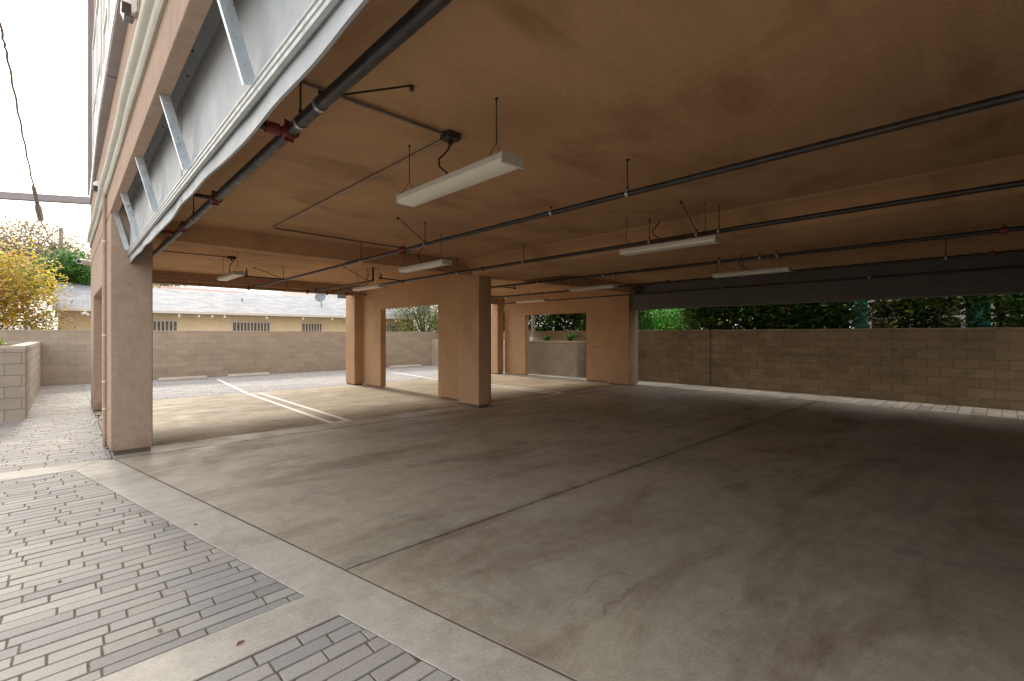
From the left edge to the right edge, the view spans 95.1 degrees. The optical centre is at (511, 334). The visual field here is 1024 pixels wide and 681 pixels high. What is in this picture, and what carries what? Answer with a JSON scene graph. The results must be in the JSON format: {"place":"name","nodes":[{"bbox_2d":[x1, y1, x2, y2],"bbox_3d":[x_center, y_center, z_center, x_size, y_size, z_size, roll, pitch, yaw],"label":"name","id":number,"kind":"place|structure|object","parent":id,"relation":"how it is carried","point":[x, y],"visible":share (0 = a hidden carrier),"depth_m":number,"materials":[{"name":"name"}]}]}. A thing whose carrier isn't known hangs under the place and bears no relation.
{"place":"outdoors","nodes":[
{"label":"outdoors","id":0,"kind":"place"},
{"bbox_2d":[0,384,111,473],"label":"driveway paving","id":1,"kind":"structure","parent":0,"point":[54,399],"depth_m":7.07,"materials":[{"name":"grey stone"}]},
{"bbox_2d":[0,470,303,680],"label":"driveway paving","id":2,"kind":"structure","parent":0,"point":[135,538],"depth_m":2.82,"materials":[{"name":"grey stone"}]},
{"bbox_2d":[153,286,246,292],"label":"red roof house","id":3,"kind":"structure","parent":0,"point":[182,288],"depth_m":28.43,"materials":[{"name":"tile"}]},
{"bbox_2d":[0,459,571,680],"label":"concrete band","id":4,"kind":"object","parent":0,"point":[328,591],"visible":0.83,"depth_m":2.52,"materials":[{"name":"grey concrete"}]},
{"bbox_2d":[83,365,504,402],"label":"paving","id":5,"kind":"structure","parent":0,"point":[210,386],"depth_m":14.80,"materials":[{"name":"grey concrete"}]},
{"bbox_2d":[158,375,207,380],"bbox_3d":[-10.989,1.446,15.670,1.370,0.105,0.170,0,0,-44],"label":"wheel stop","id":6,"kind":"object","parent":5,"relation":"on","point":[182,378],"visible":1,"depth_m":15.60,"materials":[{"name":"concrete"}]},
{"bbox_2d":[227,372,269,376],"bbox_3d":[-9.598,1.446,17.109,1.390,0.105,0.170,0,0,-44],"label":"wheel stop","id":7,"kind":"object","parent":5,"relation":"on","point":[248,374],"visible":0.96,"depth_m":17.03,"materials":[{"name":"concrete"}]},
{"bbox_2d":[389,364,421,367],"bbox_3d":[-4.926,1.446,21.687,1.650,0.105,0.170,0,0,-44],"label":"wheel stop","id":8,"kind":"object","parent":5,"relation":"on","point":[405,366],"visible":1,"depth_m":21.57,"materials":[{"name":"concrete"}]},
{"bbox_2d":[200,617,457,680],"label":"driveway paving","id":9,"kind":"structure","parent":0,"point":[392,668],"depth_m":2.15,"materials":[{"name":"grey stone"}]},
{"bbox_2d":[93,374,615,451],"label":"garage slab","id":10,"kind":"structure","parent":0,"point":[180,420],"depth_m":10.11,"materials":[{"name":"concrete"}]},
{"bbox_2d":[216,379,351,422],"bbox_3d":[-6.498,1.496,11.890,0.386,0.006,10.440,0,0,-43],"label":"bay marking","id":11,"kind":"object","parent":10,"relation":"on","point":[316,417],"visible":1,"depth_m":9.67,"materials":[{"name":"white paint"}]},
{"bbox_2d":[388,371,563,393],"bbox_3d":[-2.300,1.496,15.907,0.535,0.006,10.458,0,0,-42],"label":"bay marking","id":12,"kind":"object","parent":10,"relation":"on","point":[502,385],"visible":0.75,"depth_m":13.11,"materials":[{"name":"white paint"}]},
{"bbox_2d":[87,0,1023,455],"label":"apartment building","id":13,"kind":"structure","parent":10,"relation":"on","point":[187,98],"depth_m":4.02,"materials":[{"name":"brown paint"}]},
{"bbox_2d":[0,191,90,204],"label":"steel tube beam","id":14,"kind":"structure","parent":13,"relation":"attached to","point":[18,196],"depth_m":9.65,"materials":[{"name":"grey metal"}]},
{"bbox_2d":[76,259,90,264],"bbox_3d":[-8.876,-1.513,9.725,0.128,0.122,0.346,0,0,-8],"label":"security camera","id":15,"kind":"object","parent":13,"relation":"attached to","point":[83,261],"visible":0.97,"depth_m":9.65,"materials":[{"name":"white plastic"}]},
{"bbox_2d":[92,181,98,192],"bbox_3d":[-6.167,-2.196,6.968,0.105,0.157,0.153,0,0,-44],"label":"floodlight","id":16,"kind":"object","parent":13,"relation":"attached to","point":[95,186],"visible":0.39,"depth_m":6.90,"materials":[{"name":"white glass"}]},
{"bbox_2d":[92,0,101,161],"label":"window","id":17,"kind":"structure","parent":13,"relation":"in","point":[97,34],"depth_m":8.33,"materials":[{"name":"glass"}]},
{"bbox_2d":[92,414,102,424],"bbox_3d":[-5.662,1.154,6.416,0.135,0.139,0.070,0,0,-44],"label":"hose bib","id":18,"kind":"object","parent":13,"relation":"attached to","point":[99,418],"visible":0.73,"depth_m":6.40,"materials":[{"name":"silver metal"}]},
{"bbox_2d":[102,0,112,73],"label":"window","id":19,"kind":"structure","parent":13,"relation":"in","point":[106,4],"depth_m":6.77,"materials":[{"name":"white glass"}]},
{"bbox_2d":[120,0,138,23],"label":"floodlight","id":20,"kind":"object","parent":13,"relation":"attached to","point":[129,11],"visible":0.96,"depth_m":3.50,"materials":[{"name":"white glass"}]},
{"bbox_2d":[153,250,235,260],"bbox_3d":[-5.795,-1.438,8.379,1.510,0.087,0.115,0,0,-41],"label":"conduit run","id":21,"kind":"object","parent":13,"relation":"attached to","point":[231,258],"visible":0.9,"depth_m":8.55,"materials":[{"name":"brown metal"}]},
{"bbox_2d":[217,252,245,280],"bbox_3d":[-5.032,-1.251,8.401,0.196,0.462,1.218,0,0,-44],"label":"strip light","id":22,"kind":"object","parent":13,"relation":"hanging from","point":[231,275],"visible":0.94,"depth_m":8.17,"materials":[{"name":"beige"}]},
{"bbox_2d":[153,0,452,257],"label":"sprinkler pipe","id":23,"kind":"object","parent":13,"relation":"hanging from","point":[415,18],"visible":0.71,"depth_m":2.41,"materials":[{"name":"black metal"}]},
{"bbox_2d":[153,274,504,304],"bbox_3d":[-4.492,-1.304,13.975,11.580,0.362,0.192,0,0,-44],"label":"pipe","id":24,"kind":"object","parent":13,"relation":"hanging from","point":[248,287],"visible":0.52,"depth_m":11.84,"materials":[{"name":"black metal"}]},
{"bbox_2d":[309,267,373,292],"bbox_3d":[-4.446,-1.311,11.381,0.530,0.348,3.642,0,0,-44],"label":"sprinkler pipe","id":25,"kind":"object","parent":13,"relation":"hanging from","point":[367,281],"visible":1,"depth_m":10.76,"materials":[{"name":"black metal"}]},
{"bbox_2d":[272,140,442,253],"bbox_3d":[-2.041,-1.438,5.538,1.899,0.087,4.797,0,0,-16],"label":"conduit run","id":26,"kind":"object","parent":13,"relation":"attached to","point":[388,168],"visible":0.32,"depth_m":4.95,"materials":[{"name":"brown"}]},
{"bbox_2d":[353,266,385,290],"bbox_3d":[-3.190,-1.251,10.439,0.196,0.462,1.218,0,0,-44],"label":"strip light","id":27,"kind":"object","parent":13,"relation":"hanging from","point":[369,287],"visible":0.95,"depth_m":10.27,"materials":[{"name":"beige"}]},
{"bbox_2d":[302,81,460,145],"bbox_3d":[-0.943,-1.438,2.972,1.505,0.087,0.110,0,0,-44],"label":"conduit run","id":28,"kind":"object","parent":13,"relation":"attached to","point":[450,137],"visible":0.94,"depth_m":3.19,"materials":[{"name":"brown"}]},
{"bbox_2d":[398,234,451,272],"bbox_3d":[-1.353,-1.251,7.215,0.196,0.462,1.218,0,0,-44],"label":"strip light","id":29,"kind":"object","parent":13,"relation":"hanging from","point":[427,265],"visible":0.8,"depth_m":7.09,"materials":[{"name":"beige metal"}]},
{"bbox_2d":[396,97,522,207],"bbox_3d":[-0.409,-1.251,3.261,0.196,0.462,1.218,0,0,-44],"label":"strip light","id":30,"kind":"object","parent":13,"relation":"hanging from","point":[501,162],"visible":1,"depth_m":3.11,"materials":[{"name":"white metal"}]},
{"bbox_2d":[516,286,547,302],"bbox_3d":[0.616,-1.251,14.562,0.196,0.462,1.218,0,0,-44],"label":"strip light","id":31,"kind":"object","parent":13,"relation":"hanging from","point":[529,301],"visible":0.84,"depth_m":14.41,"materials":[{"name":"beige metal"}]},
{"bbox_2d":[569,274,617,291],"bbox_3d":[1.820,-1.251,10.525,0.196,0.462,1.218,0,0,-44],"label":"strip light","id":32,"kind":"object","parent":13,"relation":"hanging from","point":[590,287],"visible":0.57,"depth_m":10.43,"materials":[{"name":"beige"}]},
{"bbox_2d":[244,89,1023,288],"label":"sprinkler pipe","id":33,"kind":"object","parent":13,"relation":"hanging from","point":[1015,96],"visible":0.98,"depth_m":3.28,"materials":[{"name":"black metal"}]},
{"bbox_2d":[619,203,721,255],"bbox_3d":[1.857,-1.251,5.594,0.196,0.462,1.218,0,0,-44],"label":"strip light","id":34,"kind":"object","parent":13,"relation":"hanging from","point":[692,242],"visible":1,"depth_m":5.49,"materials":[{"name":"beige metal"}]},
{"bbox_2d":[329,179,1023,293],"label":"sprinkler pipe","id":35,"kind":"object","parent":13,"relation":"hanging from","point":[988,188],"visible":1,"depth_m":5.04,"materials":[{"name":"black metal"}]},
{"bbox_2d":[712,249,791,277],"bbox_3d":[4.054,-1.251,7.957,0.196,0.462,1.218,0,0,-44],"label":"strip light","id":36,"kind":"object","parent":13,"relation":"hanging from","point":[781,269],"visible":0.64,"depth_m":7.87,"materials":[{"name":"beige"}]},
{"bbox_2d":[491,225,1023,288],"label":"sprinkler pipe","id":37,"kind":"object","parent":13,"relation":"hanging from","point":[1004,230],"visible":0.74,"depth_m":6.74,"materials":[{"name":"black metal"}]},
{"bbox_2d":[491,239,1023,298],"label":"sprinkler pipe","id":38,"kind":"object","parent":13,"relation":"hanging from","point":[991,253],"visible":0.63,"depth_m":8.16,"materials":[{"name":"black metal"}]},
{"bbox_2d":[506,265,1023,303],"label":"sprinkler pipe","id":39,"kind":"object","parent":13,"relation":"hanging from","point":[944,271],"visible":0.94,"depth_m":10.28,"materials":[{"name":"black metal"}]},
{"bbox_2d":[633,286,642,293],"bbox_3d":[3.670,-1.330,13.505,0.230,0.280,0.308,0,0,-44],"label":"valve cluster","id":40,"kind":"object","parent":39,"relation":"attached to","point":[640,289],"visible":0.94,"depth_m":13.46,"materials":[{"name":"red metal"}]},
{"bbox_2d":[282,292,437,331],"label":"white house","id":41,"kind":"structure","parent":0,"point":[311,294],"depth_m":36.73,"materials":[{"name":"grey concrete"}]},
{"bbox_2d":[336,295,345,298],"bbox_3d":[-11.936,-2.825,32.817,0.740,0.990,0.059,0,0,-44],"label":"window","id":42,"kind":"structure","parent":41,"relation":"in","point":[337,296],"depth_m":32.78,"materials":[{"name":"grey glass"}]},
{"bbox_2d":[416,306,430,316],"bbox_3d":[-7.057,-2.200,37.482,1.340,1.540,0.059,0,0,-44],"label":"window","id":43,"kind":"structure","parent":41,"relation":"in","point":[420,306],"depth_m":37.37,"materials":[{"name":"grey glass"}]},
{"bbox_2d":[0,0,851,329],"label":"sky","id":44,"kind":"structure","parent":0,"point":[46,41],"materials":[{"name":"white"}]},
{"bbox_2d":[0,385,1017,680],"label":"paving bed","id":45,"kind":"object","parent":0,"point":[224,585],"visible":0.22,"depth_m":2.54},
{"bbox_2d":[0,341,40,421],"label":"block planter","id":46,"kind":"object","parent":45,"relation":"on","point":[20,373],"visible":0.87,"depth_m":8.26,"materials":[{"name":"grey concrete"}]},
{"bbox_2d":[0,337,6,345],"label":"planter plant","id":47,"kind":"object","parent":46,"relation":"on","point":[1,342],"visible":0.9,"depth_m":8.47,"materials":[{"name":"green plant"}]},
{"bbox_2d":[431,339,585,376],"bbox_3d":[-0.665,0.910,20.141,0.523,1.380,9.144,0,0,-44],"label":"block planter","id":48,"kind":"object","parent":45,"relation":"on","point":[562,358],"visible":0.56,"depth_m":17.42,"materials":[{"name":"beige concrete"}]},
{"bbox_2d":[530,315,536,340],"bbox_3d":[0.835,-0.980,18.576,0.200,2.600,0.200,0,0,-44],"label":"white post","id":49,"kind":"object","parent":48,"relation":"on","point":[533,338],"visible":0.26,"depth_m":18.52,"materials":[{"name":"grey paint"}]},
{"bbox_2d":[543,335,549,340],"bbox_3d":[1.347,0.173,18.091,0.361,0.358,0.327,0,0,-44],"label":"planter plant","id":50,"kind":"object","parent":48,"relation":"on","point":[546,338],"visible":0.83,"depth_m":18.02,"materials":[{"name":"green plant"}]},
{"bbox_2d":[565,333,575,340],"bbox_3d":[2.152,0.113,17.197,0.466,0.478,0.388,0,0,-17],"label":"planter plant","id":51,"kind":"object","parent":48,"relation":"on","point":[571,337],"visible":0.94,"depth_m":17.16,"materials":[{"name":"green plant"}]},
{"bbox_2d":[110,385,1023,680],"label":"garage slab","id":52,"kind":"structure","parent":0,"point":[628,533],"depth_m":3.75,"materials":[{"name":"concrete"}]},
{"bbox_2d":[502,373,1023,419],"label":"side paving","id":53,"kind":"structure","parent":0,"point":[991,412],"depth_m":10.91,"materials":[{"name":"grey concrete"}]},
{"bbox_2d":[854,294,1023,328],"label":"teal house","id":54,"kind":"structure","parent":0,"point":[989,323],"depth_m":12.39,"materials":[{"name":"paint"}]},
{"bbox_2d":[868,299,913,328],"bbox_3d":[10.737,-0.180,13.308,0.054,1.760,1.020,0,0,-44],"label":"window","id":55,"kind":"structure","parent":54,"relation":"in","point":[877,322],"depth_m":13.44,"materials":[{"name":"grey glass"}]},
{"bbox_2d":[926,296,964,327],"bbox_3d":[11.531,-0.180,12.477,0.054,1.760,0.780,0,0,-44],"label":"window","id":56,"kind":"structure","parent":54,"relation":"in","point":[956,315],"depth_m":12.34,"materials":[{"name":"grey glass"}]},
{"bbox_2d":[991,294,1023,327],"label":"window","id":57,"kind":"structure","parent":54,"relation":"in","point":[1003,322],"depth_m":11.69,"materials":[{"name":"grey glass"}]},
{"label":"ground","id":58,"kind":"structure","parent":0,"visible":0},
{"bbox_2d":[0,230,80,329],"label":"autumn tree","id":59,"kind":"object","parent":58,"relation":"on","point":[10,286],"visible":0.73,"depth_m":14.79,"materials":[{"name":"yellow plant"}]},
{"bbox_2d":[0,203,90,317],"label":"bare tree","id":60,"kind":"object","parent":58,"relation":"on","point":[19,239],"visible":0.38,"depth_m":22.63,"materials":[{"name":"brown plant"}]},
{"bbox_2d":[0,242,90,293],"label":"green tree","id":61,"kind":"object","parent":58,"relation":"on","point":[73,271],"visible":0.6,"depth_m":19.33,"materials":[{"name":"green plant"}]},
{"bbox_2d":[6,227,90,301],"bbox_3d":[-24.745,-2.067,26.698,6.804,7.614,6.767,0,0,-44],"label":"bare tree","id":62,"kind":"object","parent":58,"relation":"on","point":[70,240],"visible":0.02,"depth_m":25.28,"materials":[{"name":"brown plant"}]},
{"bbox_2d":[59,227,62,255],"bbox_3d":[-23.527,-1.985,24.435,1.100,7.250,0.440,0,0,-44],"label":"utility pole","id":63,"kind":"object","parent":58,"relation":"on","point":[60,231],"visible":0.06,"depth_m":24.43,"materials":[{"name":"brown wood"}]},
{"bbox_2d":[0,20,53,251],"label":"service cable","id":64,"kind":"object","parent":63,"relation":"attached to","point":[38,211],"visible":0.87,"depth_m":7.67,"materials":[{"name":"grey plastic"}]},
{"bbox_2d":[83,251,200,287],"bbox_3d":[-24.494,-1.992,30.050,7.544,7.463,7.703,0,0,-44],"label":"green tree","id":65,"kind":"object","parent":58,"relation":"on","point":[167,285],"visible":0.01,"depth_m":30.72,"materials":[{"name":"green plant"}]},
{"bbox_2d":[0,330,437,385],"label":"block wall","id":66,"kind":"structure","parent":58,"relation":"on","point":[65,357],"depth_m":17.11,"materials":[{"name":"beige concrete"}]},
{"bbox_2d":[52,283,420,331],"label":"cream house","id":67,"kind":"structure","parent":58,"relation":"on","point":[285,311],"depth_m":21.14,"materials":[{"name":"paint"}]},
{"bbox_2d":[80,311,90,316],"bbox_3d":[-15.405,-0.775,16.915,0.286,0.224,0.185,0,0,-44],"label":"eave spotlight","id":68,"kind":"object","parent":67,"relation":"attached to","point":[85,313],"visible":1,"depth_m":16.90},
{"bbox_2d":[153,319,177,330],"bbox_3d":[-14.354,-0.115,18.705,1.700,1.030,0.119,0,0,-44],"label":"window","id":69,"kind":"structure","parent":67,"relation":"in","point":[158,324],"depth_m":18.97,"materials":[{"name":"grey glass"}]},
{"bbox_2d":[231,321,270,330],"bbox_3d":[-11.766,-0.115,21.179,1.600,1.030,0.119,0,0,-44],"label":"window","id":70,"kind":"structure","parent":67,"relation":"in","point":[235,325],"depth_m":21.14,"materials":[{"name":"grey glass"}]},
{"bbox_2d":[153,313,402,321],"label":"string lights","id":71,"kind":"object","parent":67,"relation":"attached to","point":[243,315],"visible":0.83,"depth_m":20.34,"materials":[{"name":"white rubber"}]},
{"bbox_2d":[301,322,322,330],"bbox_3d":[-9.829,-0.115,23.031,1.040,1.030,0.119,0,0,-44],"label":"window","id":72,"kind":"structure","parent":67,"relation":"in","point":[305,326],"depth_m":23.03,"materials":[{"name":"grey glass"}]},
{"bbox_2d":[315,294,325,307],"bbox_3d":[-9.882,-1.794,24.114,0.489,0.887,0.839,0,0,-29],"label":"satellite dish","id":73,"kind":"object","parent":67,"relation":"on","point":[320,297],"visible":0.91,"depth_m":24.06,"materials":[{"name":"grey metal"}]},
{"bbox_2d":[386,324,397,331],"bbox_3d":[-6.873,-0.115,25.857,1.300,1.030,0.119,0,0,-44],"label":"window","id":74,"kind":"structure","parent":67,"relation":"in","point":[388,329],"depth_m":26.03,"materials":[{"name":"grey glass"}]},
{"bbox_2d":[386,305,437,331],"bbox_3d":[-4.864,-1.215,25.917,5.419,5.909,5.543,0,0,-44],"label":"leafy tree","id":75,"kind":"object","parent":58,"relation":"on","point":[430,323],"visible":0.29,"depth_m":25.06,"materials":[{"name":"green plant"}]},
{"bbox_2d":[503,297,664,331],"bbox_3d":[1.192,-0.769,20.415,2.513,6.144,11.791,0,0,-44],"label":"hedge","id":76,"kind":"object","parent":58,"relation":"on","point":[555,321],"visible":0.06,"depth_m":18.99,"materials":[{"name":"green plant"}]},
{"bbox_2d":[638,308,704,329],"bbox_3d":[6.450,-0.875,19.535,5.849,5.230,6.522,0,0,-44],"label":"green tree","id":77,"kind":"object","parent":58,"relation":"on","point":[662,323],"visible":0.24,"depth_m":18.62,"materials":[{"name":"green plant"}]},
{"bbox_2d":[503,327,1023,410],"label":"block wall","id":78,"kind":"structure","parent":58,"relation":"on","point":[976,367],"depth_m":11.28,"materials":[{"name":"beige concrete"}]},
{"bbox_2d":[667,301,868,329],"bbox_3d":[7.090,-0.465,13.596,1.664,5.649,5.482,0,0,-44],"label":"vine hedge","id":79,"kind":"object","parent":58,"relation":"on","point":[821,315],"visible":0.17,"depth_m":12.93,"materials":[{"name":"green plant"}]},
{"bbox_2d":[753,301,853,328],"bbox_3d":[10.349,-1.004,17.495,5.628,5.488,5.564,0,0,-19],"label":"dark tree","id":80,"kind":"object","parent":58,"relation":"on","point":[848,320],"depth_m":16.03,"materials":[{"name":"green plant"}]},
{"bbox_2d":[830,294,1023,328],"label":"vine hedge","id":81,"kind":"object","parent":58,"relation":"on","point":[1013,307],"visible":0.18,"depth_m":10.53,"materials":[{"name":"green plant"}]}
]}

